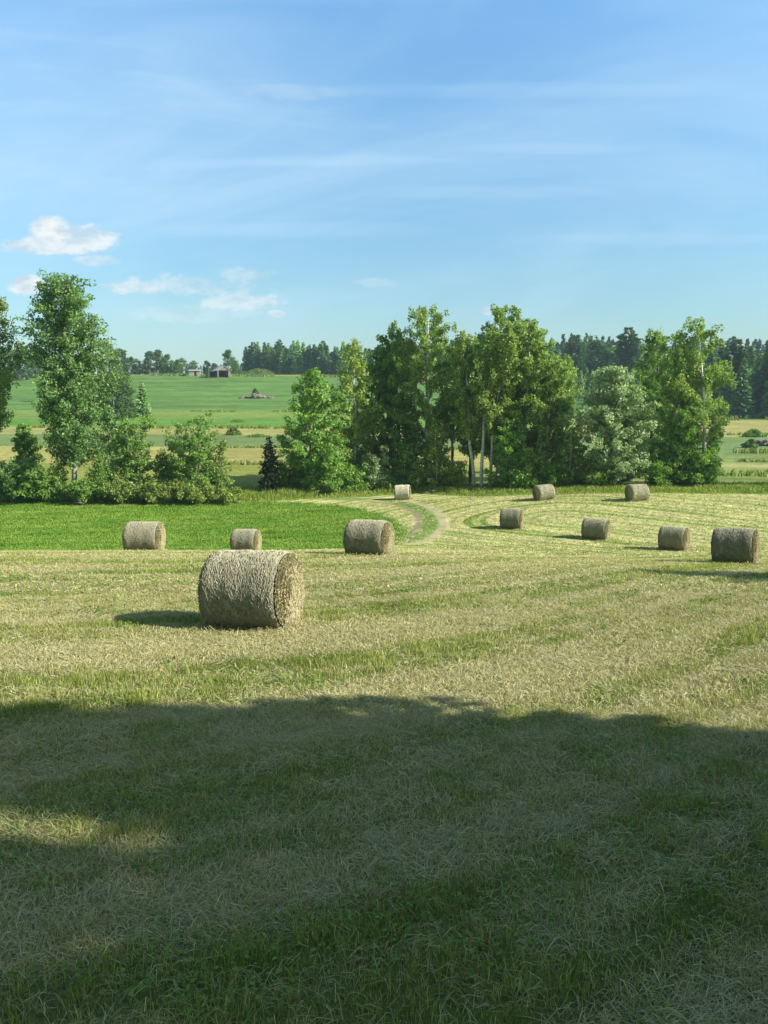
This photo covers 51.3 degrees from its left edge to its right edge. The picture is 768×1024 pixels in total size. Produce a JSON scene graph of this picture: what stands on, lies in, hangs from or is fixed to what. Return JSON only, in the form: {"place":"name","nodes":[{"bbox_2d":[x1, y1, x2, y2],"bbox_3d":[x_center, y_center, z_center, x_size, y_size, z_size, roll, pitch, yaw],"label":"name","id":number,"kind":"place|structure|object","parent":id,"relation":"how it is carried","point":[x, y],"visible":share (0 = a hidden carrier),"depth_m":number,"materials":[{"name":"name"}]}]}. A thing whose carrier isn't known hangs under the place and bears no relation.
{"place":"outdoors","nodes":[
{"label":"outdoors","id":0,"kind":"place"},
{"bbox_2d":[0,499,412,550],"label":"green crop ground","id":1,"kind":"structure","parent":0,"point":[100,533],"depth_m":58.93,"materials":[{"name":"green plant"}]},
{"bbox_2d":[0,456,39,502],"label":"thicket shrub","id":2,"kind":"object","parent":1,"relation":"on","point":[9,479],"visible":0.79,"depth_m":67.60,"materials":[{"name":"green plant"}]},
{"bbox_2d":[13,461,71,502],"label":"thicket shrub","id":3,"kind":"object","parent":1,"relation":"on","point":[46,490],"visible":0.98,"depth_m":67.58,"materials":[{"name":"green plant"}]},
{"bbox_2d":[55,473,112,503],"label":"thicket shrub","id":4,"kind":"object","parent":1,"relation":"on","point":[84,491],"visible":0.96,"depth_m":67.20,"materials":[{"name":"green plant"}]},
{"bbox_2d":[84,452,113,501],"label":"young sapling","id":5,"kind":"object","parent":1,"relation":"on","point":[98,466],"visible":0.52,"depth_m":68.20,"materials":[{"name":"green plant"}]},
{"bbox_2d":[101,472,146,503],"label":"thicket shrub","id":6,"kind":"object","parent":1,"relation":"on","point":[120,490],"visible":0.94,"depth_m":67.06,"materials":[{"name":"green plant"}]},
{"bbox_2d":[137,478,183,503],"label":"thicket shrub","id":7,"kind":"object","parent":1,"relation":"on","point":[155,492],"visible":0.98,"depth_m":67.18,"materials":[{"name":"green plant"}]},
{"bbox_2d":[174,478,218,503],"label":"thicket shrub","id":8,"kind":"object","parent":1,"relation":"on","point":[198,493],"visible":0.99,"depth_m":67.03,"materials":[{"name":"green plant"}]},
{"bbox_2d":[213,486,243,504],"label":"thicket shrub","id":9,"kind":"object","parent":1,"relation":"on","point":[230,497],"visible":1,"depth_m":67.20,"materials":[{"name":"green plant"}]},
{"bbox_2d":[205,366,230,376],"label":"old barn","id":10,"kind":"structure","parent":0,"point":[216,372],"depth_m":340.23,"materials":[{"name":"grey wood"}]},
{"bbox_2d":[311,496,450,539],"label":"dirt track","id":11,"kind":"structure","parent":0,"point":[443,521],"depth_m":58.21,"materials":[{"name":"beige soil"}]},
{"bbox_2d":[0,493,767,1023],"bbox_3d":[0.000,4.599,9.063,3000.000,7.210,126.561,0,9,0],"label":"mown hay field","id":12,"kind":"structure","parent":0,"point":[124,997],"depth_m":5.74,"materials":[{"name":"green plant"}]},
{"bbox_2d":[122,521,165,549],"bbox_3d":[-9.735,1.026,32.514,1.435,1.318,1.377,0,8,3],"label":"hay bale","id":13,"kind":"object","parent":12,"relation":"on","point":[147,535],"visible":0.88,"depth_m":31.96},
{"bbox_2d":[230,529,261,549],"bbox_3d":[-7.276,1.536,42.198,1.376,1.309,1.412,0,8,10],"label":"hay bale","id":14,"kind":"object","parent":12,"relation":"on","point":[245,539],"visible":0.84,"depth_m":41.66},
{"bbox_2d":[197,549,305,629],"bbox_3d":[-2.131,1.264,12.989,1.387,1.323,1.379,-1,8,15],"label":"hay bale","id":15,"kind":"object","parent":12,"relation":"on","point":[256,589],"visible":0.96,"depth_m":12.48},
{"bbox_2d":[343,519,394,555],"bbox_3d":[-0.485,0.863,26.428,1.403,1.236,1.405,1,8,20],"label":"hay bale","id":16,"kind":"object","parent":12,"relation":"on","point":[370,537],"visible":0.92,"depth_m":25.93},
{"bbox_2d":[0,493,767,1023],"bbox_3d":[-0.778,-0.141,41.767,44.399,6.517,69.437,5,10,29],"label":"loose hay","id":17,"kind":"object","parent":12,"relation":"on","point":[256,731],"visible":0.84,"depth_m":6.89,"materials":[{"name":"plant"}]},
{"bbox_2d":[394,485,410,499],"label":"hay bale","id":18,"kind":"object","parent":12,"relation":"on","point":[402,492],"visible":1,"depth_m":67.95},
{"bbox_2d":[119,497,767,641],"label":"spilled hay","id":19,"kind":"object","parent":12,"relation":"on","point":[308,620],"visible":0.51,"depth_m":13.08,"materials":[{"name":"plant"}]},
{"bbox_2d":[499,508,523,528],"bbox_3d":[8.085,0.418,50.629,1.347,1.310,1.373,2,9,21],"label":"hay bale","id":20,"kind":"object","parent":12,"relation":"on","point":[512,518],"visible":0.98,"depth_m":50.16},
{"bbox_2d":[532,484,555,500],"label":"hay bale","id":21,"kind":"object","parent":12,"relation":"on","point":[544,492],"visible":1,"depth_m":61.46},
{"bbox_2d":[581,518,610,539],"bbox_3d":[12.313,1.000,46.466,1.448,1.284,1.379,4,10,30],"label":"hay bale","id":22,"kind":"object","parent":12,"relation":"on","point":[594,528],"visible":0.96,"depth_m":46.01},
{"bbox_2d":[624,484,649,500],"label":"hay bale","id":23,"kind":"object","parent":12,"relation":"on","point":[637,492],"visible":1,"depth_m":58.95},
{"bbox_2d":[658,526,689,550],"bbox_3d":[15.296,1.407,42.190,1.382,1.327,1.409,3,9,35],"label":"hay bale","id":24,"kind":"object","parent":12,"relation":"on","point":[673,538],"visible":0.98,"depth_m":41.74},
{"bbox_2d":[711,527,759,563],"bbox_3d":[11.725,1.145,26.693,1.344,1.270,1.398,0,7,34],"label":"hay bale","id":25,"kind":"object","parent":12,"relation":"on","point":[734,544],"visible":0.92,"depth_m":26.24},
{"bbox_2d":[0,366,767,487],"bbox_3d":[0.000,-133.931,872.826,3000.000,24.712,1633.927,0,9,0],"label":"valley fields","id":26,"kind":"structure","parent":0,"point":[171,399],"depth_m":189.01,"materials":[{"name":"green plant"}]},
{"bbox_2d":[12,346,35,379],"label":"broadleaf tree","id":27,"kind":"object","parent":26,"relation":"on","point":[22,373],"visible":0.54,"depth_m":323.18,"materials":[{"name":"green plant"}]},
{"bbox_2d":[87,408,132,475],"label":"broadleaf tree","id":28,"kind":"object","parent":26,"relation":"on","point":[108,425],"visible":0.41,"depth_m":74.99,"materials":[{"name":"green plant"}]},
{"bbox_2d":[99,379,129,419],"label":"broadleaf tree","id":29,"kind":"object","parent":26,"relation":"on","point":[121,406],"visible":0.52,"depth_m":185.54,"materials":[{"name":"green plant"}]},
{"bbox_2d":[105,369,133,417],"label":"broadleaf tree","id":30,"kind":"object","parent":26,"relation":"on","point":[124,379],"visible":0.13,"depth_m":193.32,"materials":[{"name":"green plant"}]},
{"bbox_2d":[116,348,131,376],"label":"broadleaf tree","id":31,"kind":"object","parent":26,"relation":"on","point":[125,359],"visible":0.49,"depth_m":338.22,"materials":[{"name":"green plant"}]},
{"bbox_2d":[111,383,140,418],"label":"broadleaf tree","id":32,"kind":"object","parent":26,"relation":"on","point":[129,391],"visible":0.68,"depth_m":189.91,"materials":[{"name":"green plant"}]},
{"bbox_2d":[132,381,152,416],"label":"spruce tree","id":33,"kind":"object","parent":26,"relation":"on","point":[141,398],"visible":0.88,"depth_m":195.75,"materials":[{"name":"green plant"}]},
{"bbox_2d":[142,350,158,374],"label":"broadleaf tree","id":34,"kind":"object","parent":26,"relation":"on","point":[150,355],"visible":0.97,"depth_m":365.17,"materials":[{"name":"green plant"}]},
{"bbox_2d":[160,354,173,373],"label":"broadleaf tree","id":35,"kind":"object","parent":26,"relation":"on","point":[165,365],"visible":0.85,"depth_m":364.82,"materials":[{"name":"green plant"}]},
{"bbox_2d":[219,349,238,374],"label":"broadleaf tree","id":36,"kind":"object","parent":26,"relation":"on","point":[226,354],"visible":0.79,"depth_m":366.84,"materials":[{"name":"green plant"}]},
{"bbox_2d":[259,346,277,373],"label":"birch tree","id":37,"kind":"object","parent":26,"relation":"on","point":[271,359],"visible":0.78,"depth_m":390.32,"materials":[{"name":"green plant"}]},
{"bbox_2d":[283,349,292,374],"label":"spruce tree","id":38,"kind":"object","parent":26,"relation":"on","point":[288,363],"visible":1,"depth_m":383.30,"materials":[{"name":"green plant"}]},
{"bbox_2d":[290,340,304,374],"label":"spruce tree","id":39,"kind":"object","parent":26,"relation":"on","point":[297,360],"visible":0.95,"depth_m":378.72,"materials":[{"name":"green plant"}]},
{"bbox_2d":[317,345,328,374],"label":"spruce tree","id":40,"kind":"object","parent":26,"relation":"on","point":[321,364],"visible":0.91,"depth_m":371.00,"materials":[{"name":"green plant"}]},
{"bbox_2d":[325,352,339,374],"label":"tree","id":41,"kind":"object","parent":26,"relation":"on","point":[334,357],"visible":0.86,"depth_m":368.08,"materials":[{"name":"green plant"}]},
{"bbox_2d":[342,343,403,467],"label":"broadleaf tree","id":42,"kind":"object","parent":26,"relation":"on","point":[381,435],"visible":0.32,"depth_m":77.89,"materials":[{"name":"green plant"}]},
{"bbox_2d":[12,332,767,374],"bbox_3d":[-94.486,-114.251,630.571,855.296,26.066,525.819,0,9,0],"label":"forest","id":43,"kind":"object","parent":26,"relation":"on","point":[757,344],"visible":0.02,"depth_m":420.54,"materials":[{"name":"green plant"}]},
{"bbox_2d":[430,354,470,459],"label":"broadleaf tree","id":44,"kind":"object","parent":26,"relation":"on","point":[443,392],"visible":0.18,"depth_m":79.09,"materials":[{"name":"green plant"}]},
{"bbox_2d":[450,344,490,482],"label":"broadleaf tree","id":45,"kind":"object","parent":26,"relation":"on","point":[465,449],"visible":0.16,"depth_m":76.70,"materials":[{"name":"green plant"}]},
{"bbox_2d":[470,303,543,480],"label":"birch tree","id":46,"kind":"object","parent":26,"relation":"on","point":[501,320],"visible":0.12,"depth_m":74.01,"materials":[{"name":"green plant"}]},
{"bbox_2d":[549,353,586,438],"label":"birch tree","id":47,"kind":"object","parent":26,"relation":"on","point":[569,390],"visible":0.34,"depth_m":72.16,"materials":[{"name":"green plant"}]},
{"bbox_2d":[561,336,583,359],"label":"pine tree","id":48,"kind":"object","parent":26,"relation":"on","point":[569,346],"visible":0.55,"depth_m":313.09,"materials":[{"name":"green plant"}]},
{"bbox_2d":[569,335,583,372],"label":"spruce tree","id":49,"kind":"object","parent":26,"relation":"on","point":[578,355],"visible":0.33,"depth_m":309.59,"materials":[{"name":"green plant"}]},
{"bbox_2d":[579,335,598,373],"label":"spruce tree","id":50,"kind":"object","parent":26,"relation":"on","point":[586,354],"visible":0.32,"depth_m":303.74,"materials":[{"name":"green plant"}]},
{"bbox_2d":[583,339,610,376],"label":"birch tree","id":51,"kind":"object","parent":26,"relation":"on","point":[599,348],"visible":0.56,"depth_m":301.00,"materials":[{"name":"green plant"}]},
{"bbox_2d":[613,327,643,374],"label":"pine tree","id":52,"kind":"object","parent":26,"relation":"on","point":[628,348],"visible":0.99,"depth_m":278.79,"materials":[{"name":"green plant"}]},
{"bbox_2d":[620,366,665,477],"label":"broadleaf tree","id":53,"kind":"object","parent":26,"relation":"on","point":[638,375],"visible":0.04,"depth_m":83.83,"materials":[{"name":"green plant"}]},
{"bbox_2d":[631,327,679,477],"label":"broadleaf tree","id":54,"kind":"object","parent":26,"relation":"on","point":[652,344],"visible":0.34,"depth_m":76.12,"materials":[{"name":"green plant"}]},
{"bbox_2d":[696,352,723,416],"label":"spruce tree","id":55,"kind":"object","parent":26,"relation":"on","point":[710,360],"visible":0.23,"depth_m":205.57,"materials":[{"name":"green plant"}]},
{"bbox_2d":[718,368,739,417],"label":"spruce tree","id":56,"kind":"object","parent":26,"relation":"on","point":[727,391],"visible":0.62,"depth_m":204.40,"materials":[{"name":"green plant"}]},
{"bbox_2d":[720,337,753,379],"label":"pine tree","id":57,"kind":"object","parent":26,"relation":"on","point":[735,355],"visible":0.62,"depth_m":206.65,"materials":[{"name":"green plant"}]},
{"bbox_2d":[728,356,757,417],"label":"spruce tree","id":58,"kind":"object","parent":26,"relation":"on","point":[743,390],"visible":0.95,"depth_m":203.13,"materials":[{"name":"green plant"}]},
{"bbox_2d":[748,351,763,413],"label":"spruce tree","id":59,"kind":"object","parent":26,"relation":"on","point":[755,375],"visible":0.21,"depth_m":212.37,"materials":[{"name":"green plant"}]},
{"bbox_2d":[749,343,767,414],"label":"spruce tree","id":60,"kind":"object","parent":26,"relation":"on","point":[759,389],"visible":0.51,"depth_m":207.33,"materials":[{"name":"green plant"}]},
{"bbox_2d":[755,379,767,418],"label":"spruce tree","id":61,"kind":"object","parent":26,"relation":"on","point":[764,412],"visible":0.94,"depth_m":203.10,"materials":[{"name":"green plant"}]},
{"bbox_2d":[0,0,767,374],"label":"sky","id":62,"kind":"structure","parent":0,"point":[232,175],"materials":[{"name":"blue"}]},
{"bbox_2d":[2,480,767,502],"bbox_3d":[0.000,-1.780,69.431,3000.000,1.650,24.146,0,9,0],"label":"grass verge","id":63,"kind":"object","parent":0,"point":[469,494],"depth_m":68.97,"materials":[{"name":"green plant"}]},
{"bbox_2d":[0,296,33,432],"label":"birch tree","id":64,"kind":"object","parent":63,"relation":"on","point":[6,374],"visible":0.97,"depth_m":69.48,"materials":[{"name":"green plant"}]},
{"bbox_2d":[11,423,45,480],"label":"broadleaf tree","id":65,"kind":"object","parent":63,"relation":"on","point":[29,446],"visible":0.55,"depth_m":73.36,"materials":[{"name":"green plant"}]},
{"bbox_2d":[7,268,122,501],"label":"aspen tree","id":66,"kind":"object","parent":63,"relation":"on","point":[69,425],"visible":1,"depth_m":66.37,"materials":[{"name":"green plant"}]},
{"bbox_2d":[104,413,160,488],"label":"willow shrub","id":67,"kind":"object","parent":63,"relation":"on","point":[129,467],"visible":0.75,"depth_m":69.03,"materials":[{"name":"green plant"}]},
{"bbox_2d":[149,436,178,494],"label":"willow shrub","id":68,"kind":"object","parent":63,"relation":"on","point":[158,468],"visible":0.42,"depth_m":70.26,"materials":[{"name":"green plant"}]},
{"bbox_2d":[159,412,224,495],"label":"willow shrub","id":69,"kind":"object","parent":63,"relation":"on","point":[189,470],"visible":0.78,"depth_m":68.49,"materials":[{"name":"green plant"}]},
{"bbox_2d":[201,437,234,493],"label":"willow shrub","id":70,"kind":"object","parent":63,"relation":"on","point":[222,473],"visible":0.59,"depth_m":69.97,"materials":[{"name":"green plant"}]},
{"bbox_2d":[257,436,285,492],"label":"juniper tree","id":71,"kind":"object","parent":63,"relation":"on","point":[268,479],"visible":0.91,"depth_m":72.88,"materials":[{"name":"green plant"}]},
{"bbox_2d":[276,458,304,490],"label":"thicket shrub","id":72,"kind":"object","parent":63,"relation":"on","point":[290,477],"visible":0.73,"depth_m":74.22,"materials":[{"name":"green plant"}]},
{"bbox_2d":[276,367,351,480],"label":"alder tree","id":73,"kind":"object","parent":63,"relation":"on","point":[313,389],"visible":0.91,"depth_m":72.59,"materials":[{"name":"green plant"}]},
{"bbox_2d":[298,474,336,493],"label":"thicket shrub","id":74,"kind":"object","parent":63,"relation":"on","point":[315,483],"visible":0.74,"depth_m":72.54,"materials":[{"name":"green plant"}]},
{"bbox_2d":[311,437,358,493],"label":"thicket shrub","id":75,"kind":"object","parent":63,"relation":"on","point":[331,464],"visible":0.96,"depth_m":72.28,"materials":[{"name":"green plant"}]},
{"bbox_2d":[323,338,386,467],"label":"birch tree","id":76,"kind":"object","parent":63,"relation":"on","point":[353,414],"visible":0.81,"depth_m":75.21,"materials":[{"name":"green plant"}]},
{"bbox_2d":[338,459,374,490],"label":"thicket shrub","id":77,"kind":"object","parent":63,"relation":"on","point":[358,479],"visible":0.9,"depth_m":73.26,"materials":[{"name":"green plant"}]},
{"bbox_2d":[354,449,390,489],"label":"silver shrub","id":78,"kind":"object","parent":63,"relation":"on","point":[374,474],"visible":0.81,"depth_m":73.74,"materials":[{"name":"green plant"}]},
{"bbox_2d":[379,460,408,488],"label":"thicket shrub","id":79,"kind":"object","parent":63,"relation":"on","point":[394,479],"visible":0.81,"depth_m":74.17,"materials":[{"name":"green plant"}]},
{"bbox_2d":[366,320,426,468],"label":"broadleaf tree","id":80,"kind":"object","parent":63,"relation":"on","point":[392,382],"visible":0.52,"depth_m":77.33,"materials":[{"name":"green plant"}]},
{"bbox_2d":[387,429,429,484],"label":"thicket shrub","id":81,"kind":"object","parent":63,"relation":"on","point":[404,451],"visible":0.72,"depth_m":75.11,"materials":[{"name":"green plant"}]},
{"bbox_2d":[399,461,433,490],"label":"thicket shrub","id":82,"kind":"object","parent":63,"relation":"on","point":[412,478],"visible":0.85,"depth_m":73.91,"materials":[{"name":"green plant"}]},
{"bbox_2d":[382,303,457,467],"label":"birch tree","id":83,"kind":"object","parent":63,"relation":"on","point":[435,332],"visible":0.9,"depth_m":75.50,"materials":[{"name":"green plant"}]},
{"bbox_2d":[415,418,456,486],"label":"thicket shrub","id":84,"kind":"object","parent":63,"relation":"on","point":[438,457],"visible":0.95,"depth_m":73.59,"materials":[{"name":"green plant"}]},
{"bbox_2d":[438,460,470,487],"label":"thicket shrub","id":85,"kind":"object","parent":63,"relation":"on","point":[455,480],"visible":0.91,"depth_m":73.04,"materials":[{"name":"green plant"}]},
{"bbox_2d":[444,330,486,484],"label":"birch tree","id":86,"kind":"object","parent":63,"relation":"on","point":[463,394],"visible":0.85,"depth_m":72.11,"materials":[{"name":"green plant"}]},
{"bbox_2d":[463,321,509,487],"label":"birch tree","id":87,"kind":"object","parent":63,"relation":"on","point":[490,345],"visible":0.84,"depth_m":70.52,"materials":[{"name":"green plant"}]},
{"bbox_2d":[476,328,524,485],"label":"birch tree","id":88,"kind":"object","parent":63,"relation":"on","point":[508,362],"visible":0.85,"depth_m":70.33,"materials":[{"name":"green plant"}]},
{"bbox_2d":[482,409,530,487],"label":"thicket shrub","id":89,"kind":"object","parent":63,"relation":"on","point":[508,447],"visible":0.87,"depth_m":70.22,"materials":[{"name":"green plant"}]},
{"bbox_2d":[502,464,541,489],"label":"thicket shrub","id":90,"kind":"object","parent":63,"relation":"on","point":[522,481],"visible":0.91,"depth_m":68.62,"materials":[{"name":"green plant"}]},
{"bbox_2d":[485,318,578,469],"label":"broadleaf tree","id":91,"kind":"object","parent":63,"relation":"on","point":[532,356],"visible":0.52,"depth_m":70.80,"materials":[{"name":"green plant"}]},
{"bbox_2d":[513,440,551,487],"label":"thicket shrub","id":92,"kind":"object","parent":63,"relation":"on","point":[532,466],"visible":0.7,"depth_m":69.30,"materials":[{"name":"green plant"}]},
{"bbox_2d":[519,352,576,476],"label":"birch tree","id":93,"kind":"object","parent":63,"relation":"on","point":[540,416],"visible":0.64,"depth_m":70.83,"materials":[{"name":"green plant"}]},
{"bbox_2d":[537,458,572,486],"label":"thicket shrub","id":94,"kind":"object","parent":63,"relation":"on","point":[553,479],"visible":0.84,"depth_m":68.89,"materials":[{"name":"green plant"}]},
{"bbox_2d":[546,422,589,486],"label":"thicket shrub","id":95,"kind":"object","parent":63,"relation":"on","point":[570,454],"visible":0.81,"depth_m":69.56,"materials":[{"name":"green plant"}]},
{"bbox_2d":[573,442,601,483],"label":"thicket shrub","id":96,"kind":"object","parent":63,"relation":"on","point":[586,468],"visible":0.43,"depth_m":69.26,"materials":[{"name":"green plant"}]},
{"bbox_2d":[583,468,616,486],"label":"thicket shrub","id":97,"kind":"object","parent":63,"relation":"on","point":[597,478],"visible":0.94,"depth_m":67.39,"materials":[{"name":"green plant"}]},
{"bbox_2d":[564,365,661,485],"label":"willow tree","id":98,"kind":"object","parent":63,"relation":"on","point":[615,418],"visible":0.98,"depth_m":67.07,"materials":[{"name":"green plant"}]},
{"bbox_2d":[642,455,675,485],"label":"thicket shrub","id":99,"kind":"object","parent":63,"relation":"on","point":[659,473],"visible":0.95,"depth_m":66.94,"materials":[{"name":"green plant"}]},
{"bbox_2d":[642,329,705,464],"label":"birch tree","id":100,"kind":"object","parent":63,"relation":"on","point":[666,401],"visible":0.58,"depth_m":68.01,"materials":[{"name":"green plant"}]},
{"bbox_2d":[653,404,704,484],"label":"thicket shrub","id":101,"kind":"object","parent":63,"relation":"on","point":[678,458],"visible":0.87,"depth_m":67.22,"materials":[{"name":"green plant"}]},
{"bbox_2d":[678,440,722,484],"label":"thicket shrub","id":102,"kind":"object","parent":63,"relation":"on","point":[706,467],"visible":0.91,"depth_m":66.57,"materials":[{"name":"green plant"}]},
{"bbox_2d":[666,316,737,457],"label":"birch tree","id":103,"kind":"object","parent":63,"relation":"on","point":[710,373],"visible":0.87,"depth_m":67.02,"materials":[{"name":"green plant"}]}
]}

